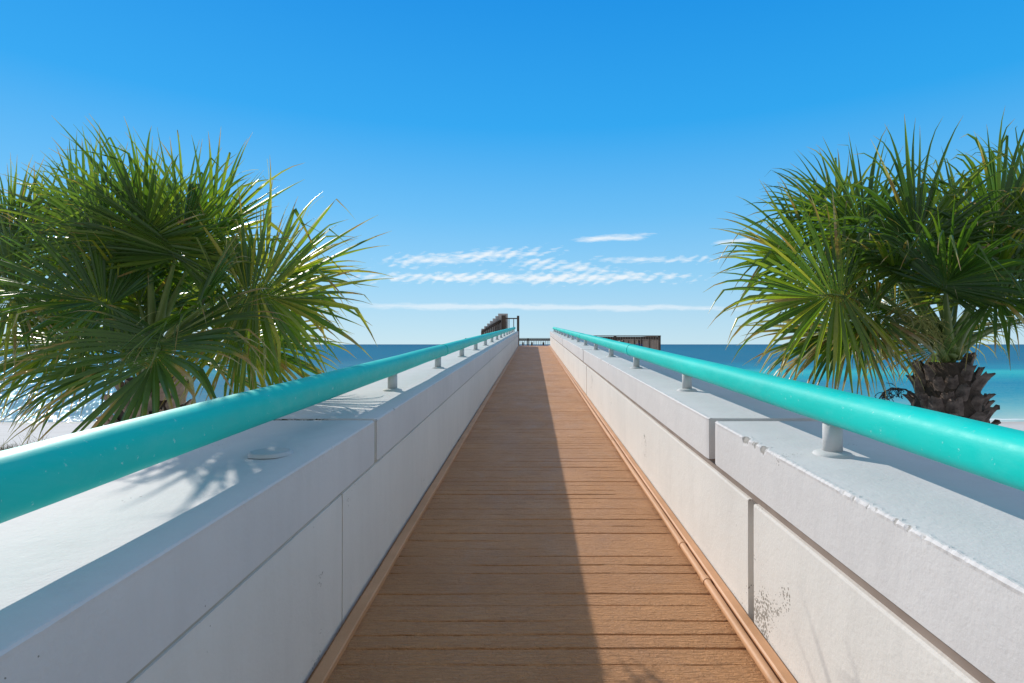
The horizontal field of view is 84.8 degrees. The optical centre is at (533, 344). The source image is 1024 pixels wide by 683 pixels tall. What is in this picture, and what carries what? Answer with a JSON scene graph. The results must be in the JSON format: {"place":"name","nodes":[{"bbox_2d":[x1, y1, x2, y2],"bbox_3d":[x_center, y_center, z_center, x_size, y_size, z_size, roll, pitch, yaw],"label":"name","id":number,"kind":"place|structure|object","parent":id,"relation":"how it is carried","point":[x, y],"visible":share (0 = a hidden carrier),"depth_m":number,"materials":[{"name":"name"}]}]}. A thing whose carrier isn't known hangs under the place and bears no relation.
{"place":"outdoors","nodes":[
{"label":"outdoors","id":0,"kind":"place"},
{"bbox_2d":[0,437,25,449],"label":"beach grass","id":1,"kind":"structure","parent":0,"point":[8,446],"depth_m":15.93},
{"bbox_2d":[19,434,48,445],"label":"beach grass","id":2,"kind":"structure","parent":0,"point":[31,439],"depth_m":15.65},
{"bbox_2d":[0,344,1023,422],"bbox_3d":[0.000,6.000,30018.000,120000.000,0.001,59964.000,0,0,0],"label":"sea","id":3,"kind":"structure","parent":0,"point":[1004,384],"depth_m":123.53,"materials":[{"name":"liquid"}]},
{"bbox_2d":[0,421,1023,449],"bbox_3d":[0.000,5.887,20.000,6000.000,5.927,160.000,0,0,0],"label":"beach","id":4,"kind":"structure","parent":0,"point":[61,429],"depth_m":32.53,"materials":[{"name":"white sand"}]},
{"bbox_2d":[0,115,393,447],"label":"palm tree","id":5,"kind":"object","parent":4,"relation":"on","point":[128,268],"visible":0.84,"depth_m":3.48,"materials":[{"name":"green plant"}]},
{"bbox_2d":[704,108,1023,424],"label":"palm tree","id":6,"kind":"object","parent":4,"relation":"on","point":[968,254],"visible":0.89,"depth_m":4.33,"materials":[{"name":"green plant"}]},
{"bbox_2d":[0,0,1023,343],"label":"sky","id":7,"kind":"structure","parent":0,"point":[572,165],"materials":[{"name":"blue"}]},
{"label":"deck floor","id":8,"kind":"structure","parent":0,"visible":0},
{"bbox_2d":[481,314,507,334],"bbox_3d":[-2.576,-0.560,30.705,1.699,2.320,2.207,0,0,27],"label":"deck stair","id":9,"kind":"object","parent":8,"relation":"on","point":[499,322],"visible":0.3,"depth_m":30.90,"materials":[{"name":"brown wood"}]},
{"bbox_2d":[506,316,518,345],"bbox_3d":[-1.143,-0.490,31.010,0.745,2.180,0.160,0,0,0],"label":"landing railing","id":10,"kind":"object","parent":8,"relation":"on","point":[517,318],"visible":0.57,"depth_m":30.93,"materials":[{"name":"brown wood"}]},
{"bbox_2d":[465,338,621,345],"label":"deck railing","id":11,"kind":"object","parent":8,"relation":"on","point":[528,340],"visible":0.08,"depth_m":41.84,"materials":[{"name":"brown wood"}]},
{"bbox_2d":[593,335,660,350],"bbox_3d":[4.285,0.219,29.300,4.770,1.362,0.150,0,0,0],"label":"deck railing","id":12,"kind":"object","parent":8,"relation":"on","point":[643,338],"visible":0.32,"depth_m":29.24,"materials":[{"name":"brown wood"}]},
{"bbox_2d":[623,336,657,349],"bbox_3d":[6.670,0.219,35.600,0.150,1.362,12.100,0,0,0],"label":"deck railing","id":13,"kind":"object","parent":8,"relation":"on","point":[632,341],"visible":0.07,"depth_m":32.79,"materials":[{"name":"brown wood"}]},
{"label":"walkway slab","id":14,"kind":"structure","parent":0,"visible":0},
{"bbox_2d":[0,331,517,682],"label":"parapet wall","id":15,"kind":"structure","parent":14,"relation":"on","point":[226,560],"depth_m":1.54,"materials":[{"name":"paint"}]},
{"bbox_2d":[0,327,515,523],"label":"handrail","id":16,"kind":"object","parent":15,"relation":"on","point":[38,475],"visible":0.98,"depth_m":1.37,"materials":[{"name":"teal metal"}]},
{"bbox_2d":[247,447,292,458],"bbox_3d":[-0.925,0.381,1.970,0.150,0.014,0.150,0,0,0],"label":"loose base plate","id":17,"kind":"object","parent":15,"relation":"on","point":[269,453],"visible":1,"depth_m":1.95,"materials":[{"name":"paint"}]},
{"bbox_2d":[308,345,519,682],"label":"trim board","id":18,"kind":"object","parent":15,"relation":"attached to","point":[331,658],"depth_m":2.58,"materials":[{"name":"brown paint"}]},
{"bbox_2d":[306,346,767,682],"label":"walkway","id":19,"kind":"structure","parent":14,"relation":"on","point":[541,545],"depth_m":2.63,"materials":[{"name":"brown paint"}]},
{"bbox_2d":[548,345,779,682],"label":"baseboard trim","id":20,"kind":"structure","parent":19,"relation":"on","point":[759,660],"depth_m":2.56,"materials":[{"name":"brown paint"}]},
{"bbox_2d":[550,331,1023,682],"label":"parapet wall","id":21,"kind":"structure","parent":14,"relation":"on","point":[872,561],"depth_m":1.71,"materials":[{"name":"paint"}]},
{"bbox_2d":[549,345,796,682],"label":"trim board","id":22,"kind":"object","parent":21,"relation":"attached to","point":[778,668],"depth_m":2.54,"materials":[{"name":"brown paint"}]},
{"bbox_2d":[553,327,1023,490],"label":"handrail","id":23,"kind":"object","parent":21,"relation":"on","point":[993,452],"visible":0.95,"depth_m":1.68,"materials":[{"name":"teal metal"}]}
]}

